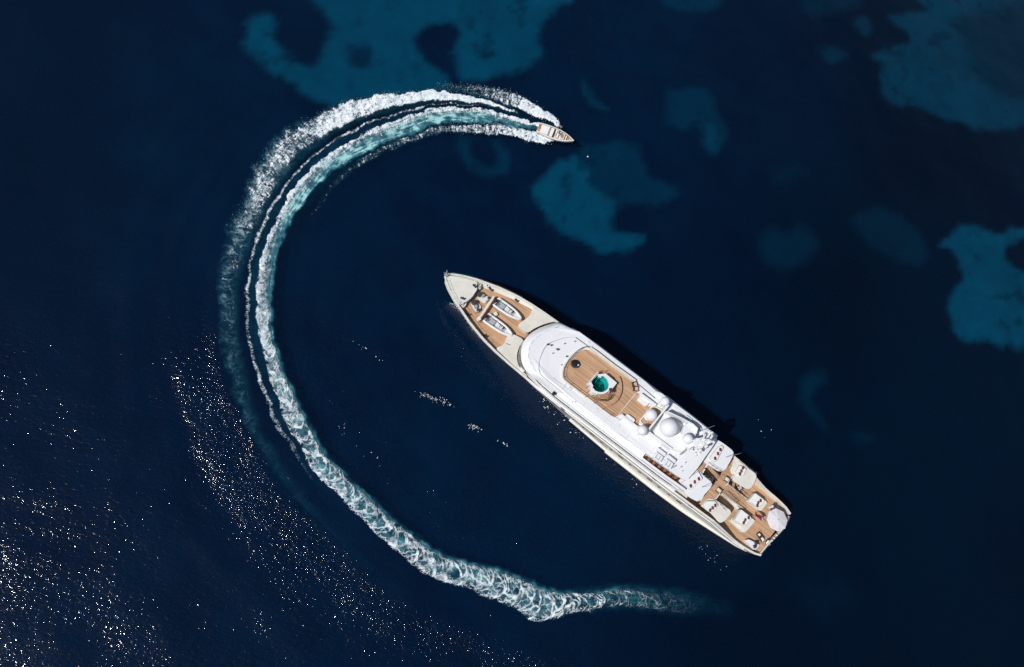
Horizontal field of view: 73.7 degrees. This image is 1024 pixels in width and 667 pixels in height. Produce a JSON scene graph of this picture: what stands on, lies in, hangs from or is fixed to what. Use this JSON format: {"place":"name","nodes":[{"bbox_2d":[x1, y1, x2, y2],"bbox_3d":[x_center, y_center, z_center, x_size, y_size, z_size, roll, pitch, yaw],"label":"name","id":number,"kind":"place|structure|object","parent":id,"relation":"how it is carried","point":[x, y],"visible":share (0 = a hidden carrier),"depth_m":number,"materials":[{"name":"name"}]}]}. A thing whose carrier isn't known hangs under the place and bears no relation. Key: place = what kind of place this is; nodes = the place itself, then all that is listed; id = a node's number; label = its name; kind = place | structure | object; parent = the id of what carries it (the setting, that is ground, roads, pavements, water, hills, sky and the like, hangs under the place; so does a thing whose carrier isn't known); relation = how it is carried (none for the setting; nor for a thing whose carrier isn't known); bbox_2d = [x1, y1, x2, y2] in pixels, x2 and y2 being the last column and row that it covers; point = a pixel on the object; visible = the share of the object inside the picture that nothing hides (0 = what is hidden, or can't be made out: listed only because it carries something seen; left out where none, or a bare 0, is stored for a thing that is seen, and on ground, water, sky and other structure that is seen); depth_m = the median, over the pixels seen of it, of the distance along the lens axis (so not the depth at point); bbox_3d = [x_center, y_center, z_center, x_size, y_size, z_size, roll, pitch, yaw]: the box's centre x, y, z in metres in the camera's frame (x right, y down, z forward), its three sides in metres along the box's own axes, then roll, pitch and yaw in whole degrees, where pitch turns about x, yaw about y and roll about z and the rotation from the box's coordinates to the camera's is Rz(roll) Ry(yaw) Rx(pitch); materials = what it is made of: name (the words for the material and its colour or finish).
{"place":"outdoors","nodes":[
{"label":"outdoors","id":0,"kind":"place"},
{"bbox_2d":[0,0,1023,666],"bbox_3d":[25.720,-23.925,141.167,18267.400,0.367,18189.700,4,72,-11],"label":"sea water","id":1,"kind":"structure","parent":0,"point":[778,244],"depth_m":128.30,"materials":[{"name":"blue liquid"}]},
{"bbox_2d":[232,81,558,239],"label":"wake spray","id":2,"kind":"object","parent":1,"relation":"on","point":[431,135],"visible":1,"depth_m":138.99,"materials":[{"name":"white liquid"}]},
{"bbox_2d":[223,86,656,621],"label":"wake foam","id":3,"kind":"object","parent":1,"relation":"on","point":[347,115],"visible":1,"depth_m":125.83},
{"bbox_2d":[536,123,573,142],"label":"speedboat","id":4,"kind":"object","parent":1,"relation":"on","point":[547,131],"visible":1,"depth_m":141.92,"materials":[{"name":"white plastic"}]},
{"bbox_2d":[344,347,771,566],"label":"foam flecks","id":5,"kind":"object","parent":1,"relation":"on","point":[477,426],"visible":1,"depth_m":121.29,"materials":[{"name":"white liquid"}]},
{"bbox_2d":[444,270,790,555],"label":"motor yacht","id":6,"kind":"object","parent":1,"relation":"on","point":[656,441],"visible":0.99,"depth_m":117.67,"materials":[{"name":"beige paint"}]},
{"bbox_2d":[483,313,512,335],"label":"tender boat","id":7,"kind":"object","parent":6,"relation":"on","point":[495,323],"visible":1,"depth_m":120.41,"materials":[{"name":"white plastic"}]},
{"bbox_2d":[493,297,521,319],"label":"tender boat","id":8,"kind":"object","parent":6,"relation":"on","point":[504,307],"visible":1,"depth_m":121.70,"materials":[{"name":"white plastic"}]},
{"bbox_2d":[571,360,578,367],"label":"round table","id":9,"kind":"object","parent":6,"relation":"on","point":[574,363],"visible":1,"depth_m":115.84,"materials":[{"name":"black plastic"}]},
{"bbox_2d":[680,472,701,489],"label":"sun pad","id":10,"kind":"object","parent":6,"relation":"on","point":[692,478],"visible":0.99,"depth_m":116.26,"materials":[{"name":"white fabric"}]},
{"bbox_2d":[702,501,717,511],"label":"sun pad","id":11,"kind":"object","parent":6,"relation":"on","point":[706,505],"visible":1,"depth_m":118.27,"materials":[{"name":"white fabric"}]},
{"bbox_2d":[709,446,722,461],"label":"sun pad","id":12,"kind":"object","parent":6,"relation":"on","point":[713,455],"visible":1,"depth_m":118.61,"materials":[{"name":"white fabric"}]},
{"bbox_2d":[715,487,722,493],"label":"armchair","id":13,"kind":"object","parent":6,"relation":"on","point":[718,489],"visible":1,"depth_m":119.61,"materials":[{"name":"fabric"}]},
{"bbox_2d":[734,466,745,476],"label":"sun pad","id":14,"kind":"object","parent":6,"relation":"on","point":[737,470],"visible":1,"depth_m":121.34,"materials":[{"name":"white fabric"}]},
{"bbox_2d":[732,510,750,525],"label":"sun pad","id":15,"kind":"object","parent":6,"relation":"on","point":[740,516],"visible":0.96,"depth_m":120.78,"materials":[{"name":"white fabric"}]},
{"bbox_2d":[746,493,763,506],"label":"sun pad","id":16,"kind":"object","parent":6,"relation":"on","point":[753,499],"visible":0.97,"depth_m":122.33,"materials":[{"name":"white fabric"}]},
{"bbox_2d":[752,511,765,521],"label":"ensign","id":17,"kind":"object","parent":6,"relation":"attached to","point":[760,517],"visible":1,"depth_m":120.69,"materials":[{"name":"red fabric"}]},
{"bbox_2d":[756,532,764,541],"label":"lounger","id":18,"kind":"object","parent":6,"relation":"on","point":[760,536],"visible":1,"depth_m":121.70,"materials":[{"name":"fabric"}]},
{"bbox_2d":[767,508,786,530],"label":"umbrella","id":19,"kind":"object","parent":6,"relation":"on","point":[776,519],"visible":1,"depth_m":120.65,"materials":[{"name":"fabric"}]}
]}

